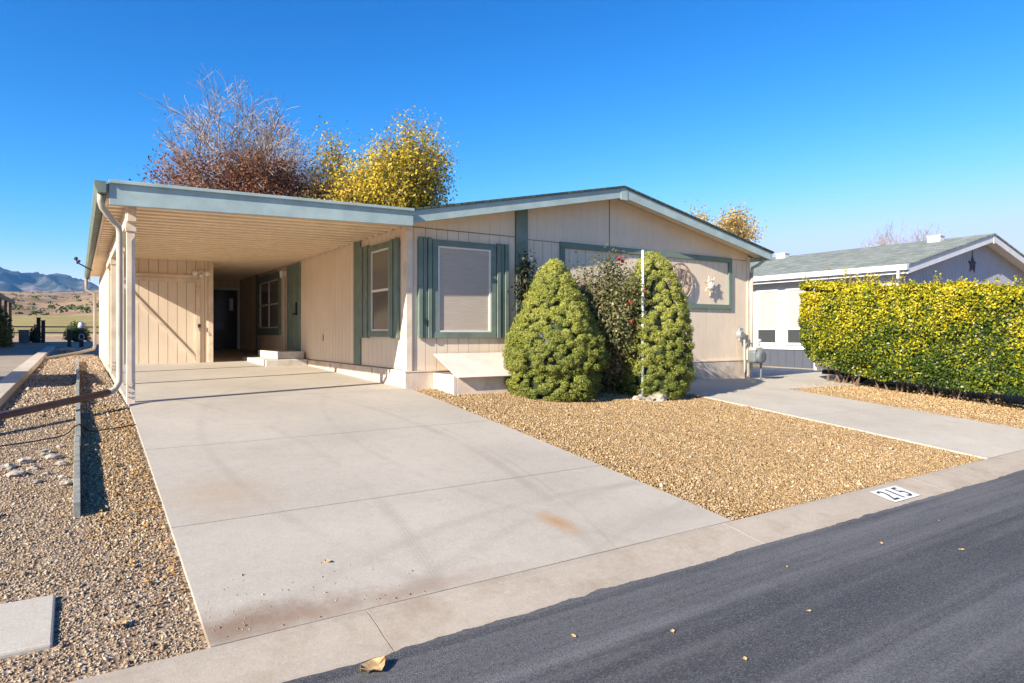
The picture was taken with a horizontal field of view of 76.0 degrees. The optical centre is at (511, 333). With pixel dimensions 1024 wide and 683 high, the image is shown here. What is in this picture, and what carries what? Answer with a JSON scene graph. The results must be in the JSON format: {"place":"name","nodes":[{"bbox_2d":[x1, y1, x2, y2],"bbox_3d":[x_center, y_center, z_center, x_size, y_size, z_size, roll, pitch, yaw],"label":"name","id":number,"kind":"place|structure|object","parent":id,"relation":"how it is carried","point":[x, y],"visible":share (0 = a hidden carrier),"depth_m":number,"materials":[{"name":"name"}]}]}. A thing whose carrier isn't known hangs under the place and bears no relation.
{"place":"outdoors","nodes":[
{"label":"outdoors","id":0,"kind":"place"},
{"bbox_2d":[0,348,43,379],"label":"neighbour driveway","id":1,"kind":"structure","parent":0,"point":[11,359],"depth_m":18.73,"materials":[{"name":"concrete"}]},
{"bbox_2d":[0,267,98,292],"bbox_3d":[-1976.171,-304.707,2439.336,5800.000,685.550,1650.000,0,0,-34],"label":"mountains","id":2,"kind":"structure","parent":0,"point":[14,281],"depth_m":2622.95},
{"bbox_2d":[56,348,65,352],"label":"rock","id":3,"kind":"object","parent":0,"point":[61,350],"visible":0.77,"depth_m":22.43,"materials":[{"name":"grey stone"}]},
{"bbox_2d":[66,348,76,352],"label":"rock","id":4,"kind":"object","parent":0,"point":[69,350],"visible":0.8,"depth_m":22.32,"materials":[{"name":"grey stone"}]},
{"bbox_2d":[100,349,407,405],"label":"carport floor","id":5,"kind":"structure","parent":0,"point":[228,373],"depth_m":11.21,"materials":[{"name":"concrete"}]},
{"bbox_2d":[242,350,306,365],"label":"concrete steps","id":6,"kind":"structure","parent":5,"relation":"on","point":[278,358],"depth_m":14.81,"materials":[{"name":"beige concrete"}]},
{"bbox_2d":[129,389,489,451],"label":"driveway","id":7,"kind":"structure","parent":0,"point":[168,424],"depth_m":7.98,"materials":[{"name":"concrete"}]},
{"bbox_2d":[145,420,599,530],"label":"driveway","id":8,"kind":"structure","parent":0,"point":[199,484],"depth_m":6.06,"materials":[{"name":"concrete"}]},
{"bbox_2d":[171,465,731,647],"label":"driveway","id":9,"kind":"structure","parent":0,"point":[439,540],"depth_m":4.46,"materials":[{"name":"concrete"}]},
{"bbox_2d":[204,557,425,636],"bbox_3d":[-1.145,1.456,3.789,1.180,0.092,0.715,0,0,-34],"label":"driveway grit","id":10,"kind":"object","parent":9,"relation":"on","point":[288,601],"visible":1,"depth_m":3.68,"materials":[{"name":"gravel"}]},
{"bbox_2d":[0,290,1023,682],"bbox_3d":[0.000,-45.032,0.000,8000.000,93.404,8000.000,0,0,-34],"label":"ground","id":11,"kind":"structure","parent":0,"point":[58,340],"depth_m":4.42,"materials":[{"name":"beige gravel"}]},
{"bbox_2d":[0,306,14,346],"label":"round bush","id":12,"kind":"object","parent":11,"relation":"on","point":[5,331],"visible":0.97,"depth_m":28.38,"materials":[{"name":"green plant"}]},
{"bbox_2d":[0,293,14,337],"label":"house","id":13,"kind":"structure","parent":11,"relation":"on","point":[6,299],"depth_m":34.05,"materials":[{"name":"beige"}]},
{"bbox_2d":[0,463,15,469],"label":"rock","id":14,"kind":"object","parent":11,"relation":"on","point":[8,466],"visible":0.99,"depth_m":5.54,"materials":[{"name":"grey stone"}]},
{"bbox_2d":[17,330,29,342],"bbox_3d":[-26.836,0.170,36.020,0.550,0.800,0.600,0,0,-34],"label":"utility cabinet","id":15,"kind":"object","parent":11,"relation":"on","point":[23,336],"visible":0.77,"depth_m":35.81,"materials":[{"name":"grey metal"}]},
{"bbox_2d":[0,346,54,406],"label":"concrete border","id":16,"kind":"object","parent":11,"relation":"on","point":[12,381],"visible":0.79,"depth_m":11.79,"materials":[{"name":"beige concrete"}]},
{"bbox_2d":[26,465,37,470],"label":"rock","id":17,"kind":"object","parent":11,"relation":"on","point":[32,468],"visible":1,"depth_m":5.55,"materials":[{"name":"grey stone"}]},
{"bbox_2d":[29,327,41,342],"bbox_3d":[-26.515,0.044,36.419,0.772,0.923,0.763,0,0,-34],"label":"round bush","id":18,"kind":"object","parent":11,"relation":"on","point":[34,337],"visible":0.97,"depth_m":36.24,"materials":[{"name":"green plant"}]},
{"bbox_2d":[28,479,42,482],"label":"rock","id":19,"kind":"object","parent":11,"relation":"on","point":[37,480],"visible":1,"depth_m":5.24,"materials":[{"name":"grey stone"}]},
{"bbox_2d":[36,317,40,342],"bbox_3d":[-26.381,-0.175,36.502,0.220,1.490,0.240,0,0,-34],"label":"thick post","id":20,"kind":"object","parent":11,"relation":"on","point":[39,323],"visible":0.8,"depth_m":36.44,"materials":[{"name":"brown wood"}]},
{"bbox_2d":[41,320,45,342],"bbox_3d":[-26.206,-0.100,36.618,0.220,1.340,0.240,0,0,-34],"label":"thick post","id":21,"kind":"object","parent":11,"relation":"on","point":[43,331],"visible":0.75,"depth_m":36.54,"materials":[{"name":"brown wood"}]},
{"bbox_2d":[36,449,51,454],"bbox_3d":[-4.306,1.087,6.029,0.126,0.055,0.107,0,0,-34],"label":"rock","id":22,"kind":"object","parent":11,"relation":"on","point":[45,451],"visible":0.96,"depth_m":6.00,"materials":[{"name":"grey stone"}]},
{"bbox_2d":[2,291,98,314],"bbox_3d":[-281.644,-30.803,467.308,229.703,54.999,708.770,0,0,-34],"label":"hillside scrub","id":23,"kind":"object","parent":11,"relation":"on","point":[86,309],"visible":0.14,"depth_m":205.72,"materials":[{"name":"green plant"}]},
{"bbox_2d":[12,324,98,332],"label":"rail fence","id":24,"kind":"object","parent":11,"relation":"on","point":[35,325],"visible":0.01,"depth_m":48.37,"materials":[{"name":"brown wood"}]},
{"bbox_2d":[53,460,70,465],"bbox_3d":[-3.937,1.136,5.730,0.103,0.056,0.086,0,0,-7],"label":"rock","id":25,"kind":"object","parent":11,"relation":"on","point":[61,463],"visible":0.99,"depth_m":5.71,"materials":[{"name":"grey stone"}]},
{"bbox_2d":[58,474,69,478],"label":"rock","id":26,"kind":"object","parent":11,"relation":"on","point":[64,476],"visible":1,"depth_m":5.39,"materials":[{"name":"grey stone"}]},
{"bbox_2d":[0,355,130,420],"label":"gravel","id":27,"kind":"structure","parent":11,"relation":"on","point":[67,362],"depth_m":10.54,"materials":[{"name":"brown gravel"}]},
{"bbox_2d":[59,480,72,485],"bbox_3d":[-3.571,1.197,5.250,0.102,0.052,0.080,0,0,-34],"label":"rock","id":28,"kind":"object","parent":11,"relation":"on","point":[64,483],"visible":0.98,"depth_m":5.23,"materials":[{"name":"grey stone"}]},
{"bbox_2d":[67,330,70,347],"bbox_3d":[-17.906,0.295,26.499,0.140,0.950,0.160,0,0,-34],"label":"wooden post","id":29,"kind":"object","parent":11,"relation":"on","point":[68,338],"visible":0.56,"depth_m":26.43,"materials":[{"name":"brown wood"}]},
{"bbox_2d":[62,321,91,341],"bbox_3d":[-26.291,-0.161,39.570,1.508,1.298,1.528,0,0,-34],"label":"round bush","id":30,"kind":"object","parent":11,"relation":"on","point":[74,329],"visible":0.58,"depth_m":39.23,"materials":[{"name":"green plant"}]},
{"bbox_2d":[73,358,80,517],"bbox_3d":[-7.192,0.991,10.848,0.053,0.712,14.930,0,0,-34],"label":"edging board","id":31,"kind":"object","parent":11,"relation":"on","point":[76,490],"visible":0.77,"depth_m":5.65,"materials":[{"name":"grey concrete"}]},
{"bbox_2d":[77,322,84,347],"bbox_3d":[-18.126,0.125,27.573,0.280,1.290,0.285,0,0,-34],"label":"hose post","id":32,"kind":"object","parent":11,"relation":"on","point":[81,327],"visible":0.96,"depth_m":27.49,"materials":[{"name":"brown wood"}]},
{"bbox_2d":[0,405,201,682],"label":"gravel","id":33,"kind":"structure","parent":11,"relation":"on","point":[24,573],"depth_m":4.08,"materials":[{"name":"beige gravel"}]},
{"bbox_2d":[5,470,25,476],"bbox_3d":[-4.079,1.148,5.402,0.105,0.059,0.136,0,0,30],"label":"rock","id":34,"kind":"object","parent":33,"relation":"on","point":[14,473],"visible":1,"depth_m":5.37,"materials":[{"name":"grey stone"}]},
{"bbox_2d":[17,457,33,463],"bbox_3d":[-4.273,1.112,5.748,0.098,0.059,0.105,0,0,34],"label":"rock","id":35,"kind":"object","parent":33,"relation":"on","point":[25,460],"visible":0.99,"depth_m":5.73,"materials":[{"name":"grey stone"}]},
{"bbox_2d":[0,595,55,658],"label":"concrete slab","id":36,"kind":"structure","parent":33,"relation":"on","point":[26,626],"depth_m":3.23,"materials":[{"name":"grey concrete"}]},
{"bbox_2d":[44,453,61,459],"bbox_3d":[-4.134,1.107,5.902,0.138,0.062,0.101,0,0,-34],"label":"rock","id":37,"kind":"object","parent":33,"relation":"on","point":[50,456],"visible":0.99,"depth_m":5.87,"materials":[{"name":"grey stone"}]},
{"bbox_2d":[0,424,135,446],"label":"drip hose","id":38,"kind":"object","parent":33,"relation":"on","point":[65,434],"visible":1,"depth_m":6.59,"materials":[{"name":"black rubber"}]},
{"bbox_2d":[114,617,126,626],"bbox_3d":[-1.981,1.458,3.316,0.058,0.021,0.086,0,0,-34],"label":"fallen leaf","id":39,"kind":"object","parent":33,"relation":"on","point":[120,622],"visible":1,"depth_m":3.32,"materials":[{"name":"beige plant"}]},
{"bbox_2d":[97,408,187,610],"bbox_3d":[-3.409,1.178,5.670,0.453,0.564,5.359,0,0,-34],"label":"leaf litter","id":40,"kind":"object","parent":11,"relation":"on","point":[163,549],"visible":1,"depth_m":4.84,"materials":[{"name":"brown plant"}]},
{"bbox_2d":[119,65,342,197],"bbox_3d":[-12.713,-5.797,32.476,10.581,13.078,12.145,0,0,-11],"label":"bare tree","id":41,"kind":"object","parent":11,"relation":"on","point":[223,181],"visible":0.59,"depth_m":29.53,"materials":[{"name":"brown plant"}]},
{"bbox_2d":[217,144,385,205],"bbox_3d":[-8.923,-3.906,29.909,8.544,9.294,7.968,0,0,-34],"label":"russet tree","id":42,"kind":"object","parent":11,"relation":"on","point":[311,188],"visible":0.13,"depth_m":29.72,"materials":[{"name":"brown plant"}]},
{"bbox_2d":[302,105,460,207],"bbox_3d":[-6.332,-5.194,31.953,8.032,11.919,9.555,0,0,-34],"label":"yellow tree","id":43,"kind":"object","parent":11,"relation":"on","point":[406,177],"visible":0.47,"depth_m":30.18,"materials":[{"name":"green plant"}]},
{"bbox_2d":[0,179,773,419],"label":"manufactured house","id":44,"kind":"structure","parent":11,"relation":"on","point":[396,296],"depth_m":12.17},
{"bbox_2d":[109,271,200,362],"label":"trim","id":45,"kind":"structure","parent":44,"relation":"in","point":[143,276],"depth_m":14.86,"materials":[{"name":"beige paint"}]},
{"bbox_2d":[213,290,236,348],"bbox_3d":[-9.157,-0.414,20.781,0.822,1.968,0.058,0,0,-34],"label":"screen door","id":46,"kind":"structure","parent":44,"relation":"in","point":[224,301],"depth_m":20.79,"materials":[{"name":"grey"}]},
{"bbox_2d":[258,271,280,334],"bbox_3d":[-6.660,-0.800,17.936,0.050,1.660,2.460,0,0,-34],"label":"window","id":47,"kind":"structure","parent":44,"relation":"in","point":[269,286],"depth_m":17.83,"materials":[{"name":"glass"}]},
{"bbox_2d":[289,267,297,350],"bbox_3d":[-5.339,-0.560,15.872,0.122,2.056,0.870,0,0,-34],"label":"door","id":48,"kind":"structure","parent":44,"relation":"in","point":[293,273],"depth_m":15.88,"materials":[{"name":"wood"}]},
{"bbox_2d":[368,241,389,336],"bbox_3d":[-2.283,-0.755,11.329,0.050,1.610,1.010,0,0,-34],"label":"window","id":49,"kind":"structure","parent":44,"relation":"in","point":[379,254],"depth_m":11.38,"materials":[{"name":"glass"}]},
{"bbox_2d":[432,239,495,337],"bbox_3d":[-0.793,-0.740,11.027,1.220,1.620,0.050,0,0,-34],"label":"window","id":50,"kind":"structure","parent":44,"relation":"in","point":[463,273],"depth_m":11.02,"materials":[{"name":"glass"}]},
{"bbox_2d":[667,263,692,297],"bbox_3d":[3.556,-1.110,13.860,0.793,0.797,0.032,0,0,-34],"label":"wall wreath","id":51,"kind":"object","parent":44,"relation":"attached to","point":[686,272],"depth_m":13.94,"materials":[{"name":"metal"}]},
{"bbox_2d":[705,276,716,295],"bbox_3d":[4.388,-1.054,14.389,0.439,0.439,0.097,0,0,-34],"label":"sun ornament","id":52,"kind":"object","parent":44,"relation":"attached to","point":[710,285],"visible":1,"depth_m":14.37,"materials":[{"name":"beige metal"}]},
{"bbox_2d":[736,328,765,379],"bbox_3d":[5.437,0.495,14.878,0.392,1.250,0.635,0,0,-60],"label":"gas meter","id":53,"kind":"object","parent":44,"relation":"attached to","point":[757,354],"visible":0.96,"depth_m":14.76,"materials":[{"name":"grey metal"}]},
{"bbox_2d":[433,352,520,394],"bbox_3d":[-0.475,0.721,10.729,1.420,0.798,0.828,0,0,-34],"label":"crawlspace hatch","id":54,"kind":"object","parent":11,"relation":"on","point":[479,373],"visible":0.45,"depth_m":10.47,"materials":[{"name":"beige paint"}]},
{"bbox_2d":[508,242,537,329],"bbox_3d":[0.266,-0.331,11.431,0.661,2.584,0.617,0,0,-34],"label":"dark shrub","id":55,"kind":"object","parent":11,"relation":"on","point":[524,279],"visible":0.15,"depth_m":11.41,"materials":[{"name":"green plant"}]},
{"bbox_2d":[68,450,1023,682],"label":"curb","id":56,"kind":"structure","parent":11,"relation":"on","point":[296,652],"depth_m":3.78,"materials":[{"name":"concrete"}]},
{"bbox_2d":[870,486,918,501],"bbox_3d":[3.656,1.522,6.250,0.480,0.045,0.240,0,0,-34],"label":"house number","id":57,"kind":"object","parent":56,"relation":"on","point":[895,493],"visible":1,"depth_m":6.24,"materials":[{"name":"white paint"}]},
{"bbox_2d":[501,258,610,402],"bbox_3d":[0.651,-0.069,10.652,1.702,2.348,1.766,0,0,-34],"label":"dwarf spruce","id":58,"kind":"object","parent":11,"relation":"on","point":[551,353],"visible":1,"depth_m":10.16,"materials":[{"name":"green plant"}]},
{"bbox_2d":[568,243,656,392],"bbox_3d":[1.688,-0.347,11.298,1.896,2.809,1.829,0,0,-34],"label":"rose bush","id":59,"kind":"object","parent":11,"relation":"on","point":[610,309],"visible":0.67,"depth_m":11.01,"materials":[{"name":"green plant"}]},
{"bbox_2d":[632,393,645,399],"bbox_3d":[2.083,1.056,10.821,0.228,0.151,0.220,0,0,-34],"label":"rock","id":60,"kind":"object","parent":11,"relation":"on","point":[639,397],"visible":0.78,"depth_m":10.75,"materials":[{"name":"grey stone"}]},
{"bbox_2d":[641,250,643,394],"bbox_3d":[2.197,-0.141,11.005,0.049,2.537,0.052,0,0,-34],"label":"slender pole","id":61,"kind":"object","parent":11,"relation":"on","point":[642,297],"visible":0.66,"depth_m":10.98,"materials":[{"name":"metal"}]},
{"bbox_2d":[645,396,654,401],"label":"rock","id":62,"kind":"object","parent":11,"relation":"on","point":[650,398],"visible":0.82,"depth_m":10.72,"materials":[{"name":"grey stone"}]},
{"bbox_2d":[615,251,696,399],"bbox_3d":[2.479,-0.159,11.517,1.479,2.614,1.576,0,0,-34],"label":"dwarf spruce","id":63,"kind":"object","parent":11,"relation":"on","point":[666,362],"visible":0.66,"depth_m":11.05,"materials":[{"name":"green plant"}]},
{"bbox_2d":[648,392,667,401],"bbox_3d":[2.453,1.065,10.859,0.325,0.194,0.244,0,0,-45],"label":"rock","id":64,"kind":"object","parent":11,"relation":"on","point":[657,396],"visible":0.66,"depth_m":10.77,"materials":[{"name":"grey stone"}]},
{"bbox_2d":[685,199,766,243],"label":"gold leaved tree","id":65,"kind":"object","parent":11,"relation":"on","point":[734,224],"visible":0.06,"depth_m":41.94,"materials":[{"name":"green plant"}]},
{"bbox_2d":[751,366,831,377],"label":"walkway","id":66,"kind":"structure","parent":11,"relation":"on","point":[769,371],"depth_m":18.12,"materials":[{"name":"concrete"}]},
{"bbox_2d":[692,389,892,417],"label":"walkway","id":67,"kind":"structure","parent":11,"relation":"on","point":[794,403],"depth_m":11.46,"materials":[{"name":"concrete"}]},
{"bbox_2d":[676,375,940,394],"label":"walkway","id":68,"kind":"structure","parent":11,"relation":"on","point":[698,386],"depth_m":14.10,"materials":[{"name":"concrete"}]},
{"bbox_2d":[750,233,1023,368],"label":"neighbour house","id":69,"kind":"structure","parent":11,"relation":"on","point":[777,279],"depth_m":21.67,"materials":[{"name":"white"}]},
{"bbox_2d":[756,289,777,344],"bbox_3d":[8.690,-0.570,22.336,0.050,1.880,0.840,0,0,-34],"label":"window","id":70,"kind":"structure","parent":69,"relation":"in","point":[766,300],"depth_m":22.33,"materials":[{"name":"white paint"}]},
{"bbox_2d":[785,288,811,344],"bbox_3d":[9.339,-0.570,21.357,0.050,1.880,0.930,0,0,-34],"label":"window","id":71,"kind":"structure","parent":69,"relation":"in","point":[792,300],"depth_m":21.55,"materials":[{"name":"white paint"}]},
{"bbox_2d":[968,251,975,271],"bbox_3d":[14.998,-2.352,21.268,0.628,0.717,0.090,0,0,-34],"label":"star ornament","id":72,"kind":"object","parent":69,"relation":"attached to","point":[972,262],"visible":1,"depth_m":21.24,"materials":[{"name":"metal"}]},
{"bbox_2d":[857,220,953,246],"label":"bare tree","id":73,"kind":"object","parent":11,"relation":"on","point":[884,240],"visible":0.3,"depth_m":54.60,"materials":[{"name":"brown plant"}]},
{"bbox_2d":[797,266,1023,406],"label":"hedge","id":74,"kind":"object","parent":11,"relation":"on","point":[962,329],"visible":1,"depth_m":13.21,"materials":[{"name":"green plant"}]},
{"bbox_2d":[799,407,1023,458],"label":"walkway","id":75,"kind":"structure","parent":11,"relation":"on","point":[980,439],"depth_m":9.52,"materials":[{"name":"concrete"}]},
{"bbox_2d":[0,0,1023,286],"label":"sky","id":76,"kind":"structure","parent":0,"point":[835,122],"materials":[{"name":"blue"}]},
{"bbox_2d":[282,470,1023,682],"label":"road","id":77,"kind":"structure","parent":0,"point":[917,596],"depth_m":3.50,"materials":[{"name":"grey asphalt"}]},
{"bbox_2d":[360,656,389,672],"bbox_3d":[-0.625,1.522,3.015,0.171,0.037,0.104,0,0,-34],"label":"fallen leaf","id":78,"kind":"object","parent":77,"relation":"on","point":[377,663],"visible":1,"depth_m":3.02,"materials":[{"name":"beige plant"}]},
{"bbox_2d":[416,384,982,519],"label":"gravel","id":79,"kind":"structure","parent":0,"point":[499,400],"depth_m":7.86,"materials":[{"name":"beige gravel"}]},
{"bbox_2d":[792,382,1023,428],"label":"gravel","id":80,"kind":"structure","parent":0,"point":[964,415],"depth_m":12.42,"materials":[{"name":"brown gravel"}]}
]}

